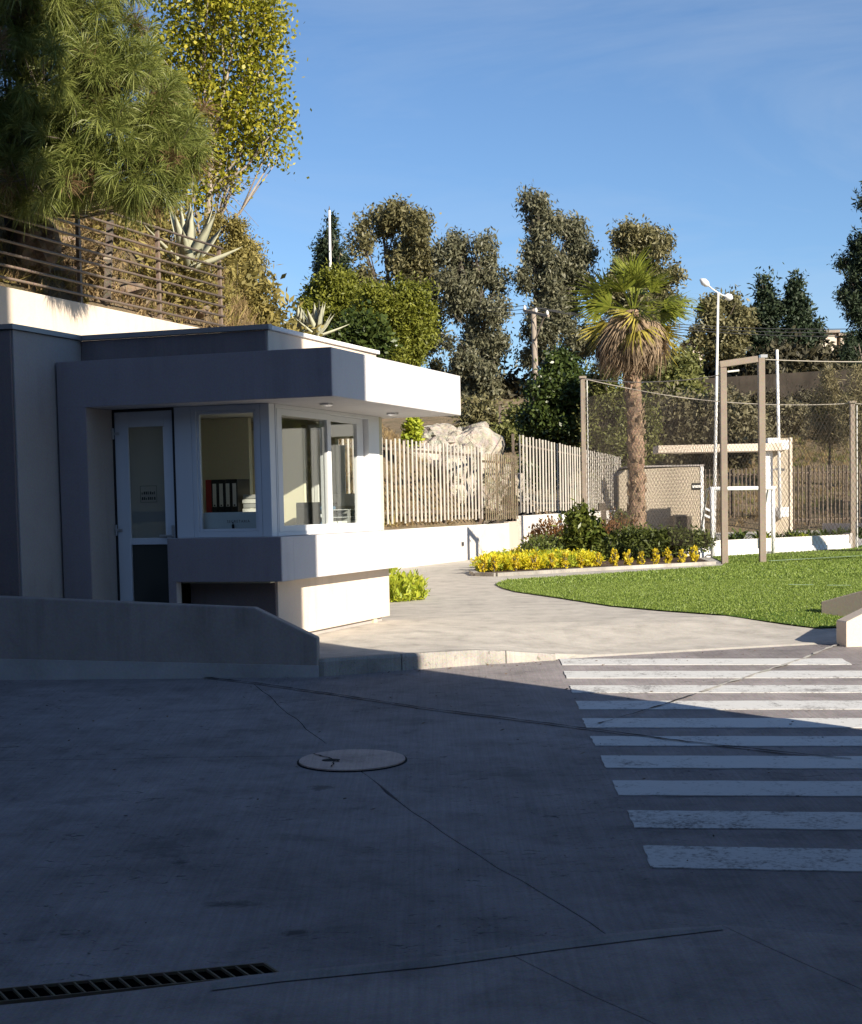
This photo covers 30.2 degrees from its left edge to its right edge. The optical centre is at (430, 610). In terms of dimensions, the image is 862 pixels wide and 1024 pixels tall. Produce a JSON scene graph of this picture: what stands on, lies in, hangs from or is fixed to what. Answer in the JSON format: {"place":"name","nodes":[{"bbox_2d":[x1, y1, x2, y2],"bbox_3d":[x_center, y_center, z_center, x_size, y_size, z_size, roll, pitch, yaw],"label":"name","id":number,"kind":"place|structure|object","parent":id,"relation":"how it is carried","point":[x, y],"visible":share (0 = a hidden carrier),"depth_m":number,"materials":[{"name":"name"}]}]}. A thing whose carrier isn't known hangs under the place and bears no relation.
{"place":"outdoors","nodes":[
{"label":"outdoors","id":0,"kind":"place"},
{"bbox_2d":[0,180,419,525],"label":"dry grass","id":1,"kind":"structure","parent":0,"point":[18,274],"depth_m":23.25,"materials":[{"name":"plant"}]},
{"bbox_2d":[297,508,311,524],"bbox_3d":[-1.256,-0.685,15.461,0.282,0.622,0.500,0,4,19],"label":"computer monitor","id":2,"kind":"object","parent":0,"point":[304,516],"visible":0.23,"depth_m":15.63,"materials":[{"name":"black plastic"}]},
{"bbox_2d":[0,643,861,1023],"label":"road","id":3,"kind":"structure","parent":0,"point":[556,899],"depth_m":7.47,"materials":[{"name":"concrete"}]},
{"bbox_2d":[0,962,278,1004],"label":"drain grate","id":4,"kind":"object","parent":3,"relation":"on","point":[41,992],"visible":0.95,"depth_m":5.74,"materials":[{"name":"black metal"}]},
{"bbox_2d":[297,749,406,771],"bbox_3d":[-0.482,0.936,9.790,0.674,0.077,0.674,-1,4,0],"label":"manhole cover","id":5,"kind":"object","parent":3,"relation":"on","point":[355,760],"visible":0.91,"depth_m":9.74,"materials":[{"name":"concrete"}]},
{"bbox_2d":[318,649,555,676],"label":"kerb","id":6,"kind":"structure","parent":3,"relation":"on","point":[348,665],"depth_m":13.80,"materials":[{"name":"concrete"}]},
{"bbox_2d":[559,658,861,871],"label":"crosswalk","id":7,"kind":"structure","parent":3,"relation":"on","point":[766,858],"depth_m":9.56,"materials":[{"name":"paint"}]},
{"bbox_2d":[0,199,861,532],"bbox_3d":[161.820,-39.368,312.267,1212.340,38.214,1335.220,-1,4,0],"label":"hillside","id":8,"kind":"structure","parent":0,"point":[394,425],"depth_m":46.98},
{"bbox_2d":[12,215,61,275],"bbox_3d":[-4.960,-4.638,20.287,0.617,0.774,0.534,-1,4,5],"label":"brown boulder","id":9,"kind":"object","parent":8,"relation":"on","point":[41,244],"visible":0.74,"depth_m":20.10,"materials":[{"name":"stone"}]},
{"bbox_2d":[56,225,128,285],"bbox_3d":[-4.777,-4.831,21.735,1.231,0.908,1.291,1,4,31],"label":"dry shrub","id":10,"kind":"object","parent":8,"relation":"on","point":[88,245],"visible":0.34,"depth_m":21.58,"materials":[{"name":"brown plant"}]},
{"bbox_2d":[0,286,197,340],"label":"retaining wall","id":11,"kind":"structure","parent":8,"relation":"on","point":[26,308],"depth_m":20.25,"materials":[{"name":"beige paint"}]},
{"bbox_2d":[0,178,225,326],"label":"railing","id":12,"kind":"object","parent":11,"relation":"on","point":[80,260],"visible":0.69,"depth_m":21.59,"materials":[{"name":"metal"}]},
{"bbox_2d":[103,219,113,302],"bbox_3d":[-4.339,-4.699,21.535,0.165,1.101,0.100,-1,4,0],"label":"trunk","id":13,"kind":"object","parent":8,"relation":"on","point":[108,251],"visible":0.75,"depth_m":21.50,"materials":[{"name":"brown plant"}]},
{"bbox_2d":[73,207,150,251],"bbox_3d":[-4.995,-5.947,24.537,1.408,0.954,1.178,0,4,13],"label":"dry shrub","id":14,"kind":"object","parent":8,"relation":"on","point":[120,233],"visible":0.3,"depth_m":24.38,"materials":[{"name":"brown plant"}]},
{"bbox_2d":[0,0,224,246],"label":"pine tree","id":15,"kind":"object","parent":8,"relation":"on","point":[57,157],"visible":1,"depth_m":18.31,"materials":[{"name":"green plant"}]},
{"bbox_2d":[103,277,146,297],"bbox_3d":[-4.482,-4.543,22.661,0.900,0.319,0.626,-3,4,-21],"label":"brown stone","id":16,"kind":"object","parent":8,"relation":"on","point":[131,289],"visible":0.35,"depth_m":22.48,"materials":[{"name":"beige stone"}]},
{"bbox_2d":[132,192,204,251],"bbox_3d":[-4.473,-6.437,26.653,1.644,1.114,1.375,-2,4,-13],"label":"dry shrub","id":17,"kind":"object","parent":8,"relation":"on","point":[163,224],"visible":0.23,"depth_m":26.48,"materials":[{"name":"brown plant"}]},
{"bbox_2d":[131,234,221,305],"bbox_3d":[-3.896,-5.142,24.384,1.386,1.122,1.657,-2,4,-9],"label":"dry shrub","id":18,"kind":"object","parent":8,"relation":"on","point":[149,261],"visible":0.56,"depth_m":24.04,"materials":[{"name":"brown plant"}]},
{"bbox_2d":[148,265,216,313],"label":"dry shrub","id":19,"kind":"object","parent":8,"relation":"on","point":[200,297],"visible":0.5,"depth_m":24.09,"materials":[{"name":"brown plant"}]},
{"bbox_2d":[140,202,242,272],"bbox_3d":[-3.694,-5.675,24.316,1.387,1.148,1.425,-4,5,-34],"label":"agave","id":20,"kind":"object","parent":8,"relation":"on","point":[186,227],"visible":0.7,"depth_m":24.05,"materials":[{"name":"green plant"}]},
{"bbox_2d":[127,0,311,236],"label":"poplar tree","id":21,"kind":"object","parent":8,"relation":"on","point":[242,94],"visible":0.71,"depth_m":34.10,"materials":[{"name":"green plant"}]},
{"bbox_2d":[203,277,237,312],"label":"dry shrub","id":22,"kind":"object","parent":8,"relation":"on","point":[226,293],"visible":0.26,"depth_m":25.43,"materials":[{"name":"yellow plant"}]},
{"bbox_2d":[196,201,274,287],"bbox_3d":[-4.008,-7.077,32.560,1.692,2.411,1.576,-1,4,0],"label":"tree","id":23,"kind":"object","parent":8,"relation":"on","point":[234,230],"visible":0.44,"depth_m":32.39,"materials":[{"name":"green plant"}]},
{"bbox_2d":[205,244,286,316],"bbox_3d":[-3.400,-5.704,27.851,1.940,1.314,1.623,1,4,32],"label":"yellowing plant","id":24,"kind":"object","parent":8,"relation":"on","point":[249,276],"visible":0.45,"depth_m":27.55,"materials":[{"name":"yellow plant"}]},
{"bbox_2d":[233,270,303,331],"bbox_3d":[-3.148,-5.320,28.035,1.873,1.269,1.568,-1,4,0],"label":"yellowing plant","id":25,"kind":"object","parent":8,"relation":"on","point":[266,306],"visible":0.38,"depth_m":27.73,"materials":[{"name":"yellow plant"}]},
{"bbox_2d":[293,301,348,336],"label":"agave","id":26,"kind":"object","parent":8,"relation":"on","point":[315,319],"visible":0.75,"depth_m":30.10,"materials":[{"name":"green plant"}]},
{"bbox_2d":[290,251,364,337],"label":"bush","id":27,"kind":"object","parent":8,"relation":"on","point":[335,290],"visible":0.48,"depth_m":45.07,"materials":[{"name":"green plant"}]},
{"bbox_2d":[302,209,352,282],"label":"cypress tree","id":28,"kind":"object","parent":8,"relation":"on","point":[321,253],"visible":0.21,"depth_m":123.10,"materials":[{"name":"green plant"}]},
{"bbox_2d":[323,299,402,359],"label":"bush","id":29,"kind":"object","parent":8,"relation":"on","point":[364,329],"visible":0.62,"depth_m":42.27,"materials":[{"name":"green plant"}]},
{"bbox_2d":[340,268,447,367],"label":"bush","id":30,"kind":"object","parent":8,"relation":"on","point":[409,306],"visible":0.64,"depth_m":43.18,"materials":[{"name":"green plant"}]},
{"bbox_2d":[339,193,450,372],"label":"eucalyptus tree","id":31,"kind":"object","parent":8,"relation":"on","point":[411,251],"visible":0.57,"depth_m":115.73,"materials":[{"name":"green plant"}]},
{"bbox_2d":[398,417,424,472],"bbox_3d":[-0.444,-3.749,35.815,0.662,1.341,0.616,-1,4,0],"label":"tree","id":32,"kind":"object","parent":8,"relation":"on","point":[413,428],"visible":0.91,"depth_m":35.68,"materials":[{"name":"green plant"}]},
{"bbox_2d":[339,424,539,526],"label":"bank grass","id":33,"kind":"structure","parent":8,"relation":"on","point":[392,436],"depth_m":35.64,"materials":[{"name":"plant"}]},
{"bbox_2d":[406,436,476,506],"bbox_3d":[0.119,-3.160,38.432,2.611,2.022,1.837,2,5,41],"label":"rock","id":34,"kind":"object","parent":8,"relation":"on","point":[437,440],"visible":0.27,"depth_m":37.50,"materials":[{"name":"grey stone"}]},
{"bbox_2d":[426,223,518,399],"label":"eucalyptus tree","id":35,"kind":"object","parent":8,"relation":"on","point":[476,359],"visible":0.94,"depth_m":110.37,"materials":[{"name":"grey plant"}]},
{"bbox_2d":[449,426,504,514],"bbox_3d":[0.746,-3.396,40.023,2.088,2.424,2.929,2,5,39],"label":"rock","id":36,"kind":"object","parent":8,"relation":"on","point":[488,440],"visible":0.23,"depth_m":39.61,"materials":[{"name":"grey stone"}]},
{"bbox_2d":[413,423,461,448],"bbox_3d":[0.458,-4.253,40.483,1.602,1.020,2.730,0,4,20],"label":"rock","id":37,"kind":"object","parent":36,"relation":"on","point":[444,430],"visible":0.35,"depth_m":39.55,"materials":[{"name":"grey stone"}]},
{"bbox_2d":[447,386,507,427],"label":"shrub","id":38,"kind":"object","parent":8,"relation":"on","point":[481,408],"visible":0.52,"depth_m":88.89,"materials":[{"name":"green plant"}]},
{"bbox_2d":[470,473,501,524],"bbox_3d":[1.026,-2.821,40.237,1.535,1.466,2.406,-2,4,-12],"label":"rock","id":39,"kind":"object","parent":8,"relation":"on","point":[489,521],"visible":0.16,"depth_m":39.48,"materials":[{"name":"beige stone"}]},
{"bbox_2d":[486,398,531,451],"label":"shrub","id":40,"kind":"object","parent":8,"relation":"on","point":[505,429],"visible":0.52,"depth_m":82.91,"materials":[{"name":"green plant"}]},
{"bbox_2d":[441,359,589,399],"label":"hedge","id":41,"kind":"object","parent":8,"relation":"on","point":[510,380],"visible":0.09,"depth_m":112.50,"materials":[{"name":"green plant"}]},
{"bbox_2d":[492,494,542,523],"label":"rubble heap","id":42,"kind":"object","parent":8,"relation":"on","point":[519,514],"visible":0.11,"depth_m":43.53,"materials":[{"name":"beige stone"}]},
{"bbox_2d":[523,305,549,397],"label":"utility pole","id":43,"kind":"object","parent":8,"relation":"on","point":[534,332],"visible":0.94,"depth_m":94.02,"materials":[{"name":"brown wood"}]},
{"bbox_2d":[506,182,604,371],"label":"eucalyptus tree","id":44,"kind":"object","parent":8,"relation":"on","point":[552,278],"visible":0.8,"depth_m":109.86,"materials":[{"name":"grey plant"}]},
{"bbox_2d":[508,340,604,506],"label":"ivy tree","id":45,"kind":"object","parent":8,"relation":"on","point":[548,409],"visible":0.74,"depth_m":64.96,"materials":[{"name":"green plant"}]},
{"bbox_2d":[572,359,667,483],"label":"tree","id":46,"kind":"object","parent":8,"relation":"on","point":[598,388],"visible":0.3,"depth_m":63.19,"materials":[{"name":"green plant"}]},
{"bbox_2d":[594,213,690,393],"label":"eucalyptus tree","id":47,"kind":"object","parent":8,"relation":"on","point":[627,238],"visible":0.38,"depth_m":107.90,"materials":[{"name":"green plant"}]},
{"bbox_2d":[641,339,718,407],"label":"grey shrub","id":48,"kind":"object","parent":8,"relation":"on","point":[686,367],"visible":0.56,"depth_m":82.63,"materials":[{"name":"green plant"}]},
{"bbox_2d":[504,434,861,517],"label":"slope weeds","id":49,"kind":"object","parent":8,"relation":"on","point":[795,464],"visible":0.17,"depth_m":74.22,"materials":[{"name":"brown plant"}]},
{"bbox_2d":[646,377,730,470],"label":"grey shrub","id":50,"kind":"object","parent":8,"relation":"on","point":[694,394],"visible":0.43,"depth_m":74.87,"materials":[{"name":"green plant"}]},
{"bbox_2d":[579,428,861,526],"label":"slope grass","id":51,"kind":"structure","parent":8,"relation":"on","point":[756,509],"depth_m":72.92,"materials":[{"name":"brown plant"}]},
{"bbox_2d":[683,284,761,376],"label":"olive tree","id":52,"kind":"object","parent":8,"relation":"on","point":[735,312],"visible":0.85,"depth_m":103.48,"materials":[{"name":"green plant"}]},
{"bbox_2d":[692,384,771,469],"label":"grey shrub","id":53,"kind":"object","parent":8,"relation":"on","point":[739,412],"visible":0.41,"depth_m":76.73,"materials":[{"name":"green plant"}]},
{"bbox_2d":[651,369,860,426],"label":"hill wall","id":54,"kind":"structure","parent":8,"relation":"on","point":[745,384],"depth_m":92.99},
{"bbox_2d":[741,387,783,410],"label":"dry bush","id":55,"kind":"object","parent":8,"relation":"on","point":[753,398],"visible":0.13,"depth_m":92.95,"materials":[{"name":"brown plant"}]},
{"bbox_2d":[733,262,800,374],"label":"conifer tree","id":56,"kind":"object","parent":8,"relation":"on","point":[768,305],"visible":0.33,"depth_m":106.26,"materials":[{"name":"green plant"}]},
{"bbox_2d":[765,396,814,437],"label":"dry bush","id":57,"kind":"object","parent":8,"relation":"on","point":[783,410],"visible":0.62,"depth_m":82.94,"materials":[{"name":"brown plant"}]},
{"bbox_2d":[727,325,857,376],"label":"hedge","id":58,"kind":"object","parent":8,"relation":"on","point":[819,352],"visible":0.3,"depth_m":102.46,"materials":[{"name":"green plant"}]},
{"bbox_2d":[779,381,825,421],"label":"dry bush","id":59,"kind":"object","parent":8,"relation":"on","point":[801,397],"visible":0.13,"depth_m":89.32,"materials":[{"name":"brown plant"}]},
{"bbox_2d":[777,268,831,350],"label":"conifer tree","id":60,"kind":"object","parent":8,"relation":"on","point":[801,309],"visible":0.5,"depth_m":106.21,"materials":[{"name":"green plant"}]},
{"bbox_2d":[794,355,853,490],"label":"young pine","id":61,"kind":"object","parent":8,"relation":"on","point":[829,377],"visible":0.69,"depth_m":69.46,"materials":[{"name":"green plant"}]},
{"bbox_2d":[792,465,861,528],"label":"bar fence","id":62,"kind":"object","parent":8,"relation":"on","point":[827,495],"visible":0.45,"depth_m":60.60,"materials":[{"name":"brown wood"}]},
{"bbox_2d":[827,181,861,378],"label":"pine tree","id":63,"kind":"object","parent":8,"relation":"on","point":[849,295],"visible":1,"depth_m":69.04,"materials":[{"name":"green plant"}]},
{"bbox_2d":[828,360,861,498],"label":"young pine","id":64,"kind":"object","parent":8,"relation":"on","point":[858,380],"visible":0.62,"depth_m":67.33,"materials":[{"name":"green plant"}]},
{"bbox_2d":[0,0,861,386],"label":"sky","id":65,"kind":"structure","parent":0,"point":[735,126],"materials":[{"name":"blue"}]},
{"bbox_2d":[317,530,861,666],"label":"pavement","id":66,"kind":"structure","parent":0,"point":[460,607],"depth_m":16.03,"materials":[{"name":"concrete"}]},
{"bbox_2d":[0,596,319,679],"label":"parapet wall","id":67,"kind":"structure","parent":66,"relation":"on","point":[44,638],"depth_m":13.54,"materials":[{"name":"paint"}]},
{"bbox_2d":[0,323,460,634],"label":"gatehouse","id":68,"kind":"object","parent":66,"relation":"on","point":[117,450],"visible":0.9,"depth_m":14.38,"materials":[{"name":"grey paint"}]},
{"bbox_2d":[111,407,181,602],"bbox_3d":[-2.595,-0.709,14.601,0.635,2.248,0.105,0,4,19],"label":"door","id":69,"kind":"structure","parent":68,"relation":"in","point":[142,563],"depth_m":14.62,"materials":[{"name":"white metal"}]},
{"bbox_2d":[191,404,262,537],"bbox_3d":[-1.811,-1.244,14.319,0.678,1.176,0.080,0,4,19],"label":"front window","id":70,"kind":"structure","parent":68,"relation":"in","point":[199,530],"depth_m":14.31,"materials":[{"name":"white metal"}]},
{"bbox_2d":[203,512,255,537],"bbox_3d":[-1.669,-0.607,14.675,0.670,0.595,0.562,0,4,19],"label":"reception panel","id":71,"kind":"object","parent":68,"relation":"on","point":[221,520],"visible":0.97,"depth_m":14.42,"materials":[{"name":"white paper"}]},
{"bbox_2d":[296,502,337,524],"bbox_3d":[-1.126,-0.916,15.836,0.250,0.308,0.450,0,4,19],"label":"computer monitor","id":72,"kind":"object","parent":68,"relation":"on","point":[315,507],"visible":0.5,"depth_m":15.61,"materials":[{"name":"black plastic"}]},
{"bbox_2d":[307,424,345,501],"bbox_3d":[-1.091,-1.488,16.794,0.249,0.904,0.410,0,4,19],"label":"vertical blind","id":73,"kind":"object","parent":68,"relation":"hanging from","point":[313,429],"visible":0.55,"depth_m":16.65,"materials":[{"name":"white fabric"}]},
{"bbox_2d":[274,404,380,535],"bbox_3d":[-1.002,-1.337,15.472,0.104,1.177,2.564,0,4,19],"label":"sliding window","id":74,"kind":"structure","parent":68,"relation":"in","point":[365,427],"depth_m":15.72,"materials":[{"name":"white metal"}]},
{"bbox_3d":[-1.917,-0.675,15.878,0.830,0.585,0.350,0,4,19],"label":"shelf","id":75,"kind":"object","parent":68,"relation":"on","visible":0},
{"bbox_2d":[231,479,249,511],"bbox_3d":[-1.878,-1.129,15.791,0.066,0.330,0.286,0,4,19],"label":"ring binder","id":76,"kind":"object","parent":75,"relation":"on","point":[240,488],"visible":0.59,"depth_m":15.69,"materials":[{"name":"black plastic"}]},
{"bbox_2d":[389,570,416,601],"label":"lime plant","id":77,"kind":"object","parent":66,"relation":"on","point":[395,583],"visible":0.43,"depth_m":20.41,"materials":[{"name":"green plant"}]},
{"bbox_2d":[389,567,429,601],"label":"lime plant","id":78,"kind":"object","parent":66,"relation":"on","point":[416,583],"visible":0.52,"depth_m":20.53,"materials":[{"name":"green plant"}]},
{"bbox_2d":[392,503,616,567],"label":"perimeter wall","id":79,"kind":"structure","parent":66,"relation":"on","point":[433,545],"depth_m":35.70,"materials":[{"name":"beige paint"}]},
{"bbox_2d":[338,438,482,527],"bbox_3d":[-0.480,-2.480,32.522,0.174,1.970,9.989,0,4,19],"label":"slatted fence","id":80,"kind":"object","parent":79,"relation":"on","point":[444,511],"visible":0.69,"depth_m":33.61,"materials":[{"name":"paint"}]},
{"bbox_2d":[479,452,517,523],"bbox_3d":[1.640,-2.834,38.604,0.175,1.880,2.889,0,4,19],"label":"bar fence","id":81,"kind":"object","parent":79,"relation":"on","point":[497,487],"visible":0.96,"depth_m":38.56,"materials":[{"name":"wood"}]},
{"bbox_2d":[511,434,620,520],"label":"slatted fence","id":82,"kind":"object","parent":79,"relation":"on","point":[541,469],"visible":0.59,"depth_m":45.63,"materials":[{"name":"paint"}]},
{"bbox_2d":[475,556,706,572],"bbox_3d":[3.914,-1.280,36.635,4.557,0.001,19.511,-1,4,8],"label":"garden bed","id":83,"kind":"object","parent":66,"relation":"on","point":[647,560],"visible":0.22,"depth_m":30.76,"materials":[{"name":"soil"}]},
{"bbox_2d":[518,534,562,551],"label":"green shrub","id":84,"kind":"object","parent":83,"relation":"on","point":[548,544],"visible":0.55,"depth_m":32.35,"materials":[{"name":"green plant"}]},
{"bbox_2d":[523,510,561,542],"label":"rust shrub","id":85,"kind":"object","parent":83,"relation":"on","point":[534,530],"visible":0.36,"depth_m":35.04,"materials":[{"name":"brown plant"}]},
{"bbox_2d":[550,497,617,559],"bbox_3d":[3.133,-1.570,32.956,1.388,1.608,1.106,-1,4,0],"label":"laurel bush","id":86,"kind":"object","parent":83,"relation":"on","point":[581,527],"visible":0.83,"depth_m":32.76,"materials":[{"name":"green plant"}]},
{"bbox_2d":[579,376,588,509],"bbox_3d":[3.680,-3.430,38.363,0.194,4.336,0.180,-1,4,0],"label":"net post","id":87,"kind":"object","parent":83,"relation":"on","point":[583,439],"visible":0.62,"depth_m":38.27,"materials":[{"name":"beige metal"}]},
{"bbox_2d":[585,379,850,536],"bbox_3d":[6.841,-3.664,38.201,6.371,3.897,0.126,-1,4,3],"label":"sports net","id":88,"kind":"object","parent":87,"relation":"attached to","point":[727,463],"visible":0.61,"depth_m":38.20,"materials":[{"name":"metal"}]},
{"bbox_2d":[562,244,706,527],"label":"palm tree","id":89,"kind":"object","parent":83,"relation":"on","point":[631,344],"visible":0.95,"depth_m":43.24,"materials":[{"name":"green plant"}]},
{"bbox_2d":[607,514,718,557],"bbox_3d":[4.848,-1.415,33.454,2.377,1.250,1.283,-1,4,0],"label":"juniper","id":90,"kind":"object","parent":83,"relation":"on","point":[652,538],"visible":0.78,"depth_m":33.30,"materials":[{"name":"green plant"}]},
{"bbox_2d":[469,561,715,576],"bbox_3d":[2.815,-0.767,29.257,5.468,0.080,1.357,-4,5,-37],"label":"bed edging","id":91,"kind":"object","parent":66,"relation":"on","point":[473,572],"visible":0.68,"depth_m":28.49,"materials":[{"name":"concrete"}]},
{"bbox_2d":[610,464,703,531],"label":"wall","id":92,"kind":"structure","parent":66,"relation":"on","point":[667,493],"depth_m":58.86,"materials":[{"name":"paint"}]},
{"bbox_2d":[700,278,732,534],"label":"lamp post","id":93,"kind":"object","parent":66,"relation":"on","point":[705,283],"visible":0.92,"depth_m":51.62,"materials":[{"name":"metal"}]},
{"bbox_2d":[653,438,792,534],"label":"entrance canopy","id":94,"kind":"object","parent":66,"relation":"on","point":[768,467],"visible":0.45,"depth_m":54.15,"materials":[{"name":"beige paint"}]},
{"bbox_2d":[776,349,788,517],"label":"flagpole","id":95,"kind":"object","parent":94,"relation":"attached to","point":[783,442],"visible":0.76,"depth_m":53.72,"materials":[{"name":"metal"}]},
{"bbox_2d":[704,468,757,517],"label":"bar fence","id":96,"kind":"object","parent":66,"relation":"on","point":[733,493],"visible":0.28,"depth_m":63.83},
{"bbox_2d":[701,486,775,557],"bbox_3d":[6.657,-1.945,34.944,2.354,1.511,0.824,-4,5,-38],"label":"goal","id":97,"kind":"object","parent":66,"relation":"on","point":[712,550],"visible":0.6,"depth_m":34.52,"materials":[{"name":"white metal"}]},
{"bbox_2d":[719,354,767,563],"bbox_3d":[5.935,-2.809,30.383,0.908,4.040,0.194,-1,4,0],"label":"steel portal","id":98,"kind":"object","parent":66,"relation":"on","point":[724,364],"visible":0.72,"depth_m":30.29,"materials":[{"name":"paint"}]},
{"bbox_2d":[583,375,720,547],"bbox_3d":[4.604,-3.364,34.292,0.128,3.897,8.158,-2,4,-13],"label":"sports net","id":99,"kind":"object","parent":98,"relation":"attached to","point":[609,463],"visible":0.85,"depth_m":33.94,"materials":[{"name":"fabric"}]},
{"bbox_2d":[696,533,852,557],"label":"planter wall","id":100,"kind":"structure","parent":66,"relation":"on","point":[741,546],"depth_m":36.12,"materials":[{"name":"white paint"}]},
{"bbox_2d":[821,591,861,616],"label":"parapet wall","id":101,"kind":"structure","parent":66,"relation":"on","point":[844,605],"depth_m":16.81,"materials":[{"name":"paint"}]},
{"bbox_2d":[836,608,861,646],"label":"parapet wall","id":102,"kind":"structure","parent":66,"relation":"on","point":[848,630],"depth_m":14.69,"materials":[{"name":"beige paint"}]},
{"bbox_2d":[848,401,857,547],"bbox_3d":[10.047,-3.173,38.088,0.194,3.598,0.180,-1,4,0],"label":"net post","id":103,"kind":"object","parent":66,"relation":"on","point":[852,408],"visible":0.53,"depth_m":38.03,"materials":[{"name":"beige metal"}]},
{"bbox_2d":[495,545,861,627],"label":"lawn","id":104,"kind":"structure","parent":0,"point":[777,616],"depth_m":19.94,"materials":[{"name":"green plant"}]},
{"bbox_3d":[9.239,-2.858,30.692,0.194,3.961,0.180,-1,4,0],"label":"net post","id":105,"kind":"object","parent":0,"visible":0},
{"bbox_2d":[765,359,861,553],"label":"sports net","id":106,"kind":"object","parent":105,"relation":"attached to","point":[817,461],"visible":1,"depth_m":30.50,"materials":[{"name":"metal"}]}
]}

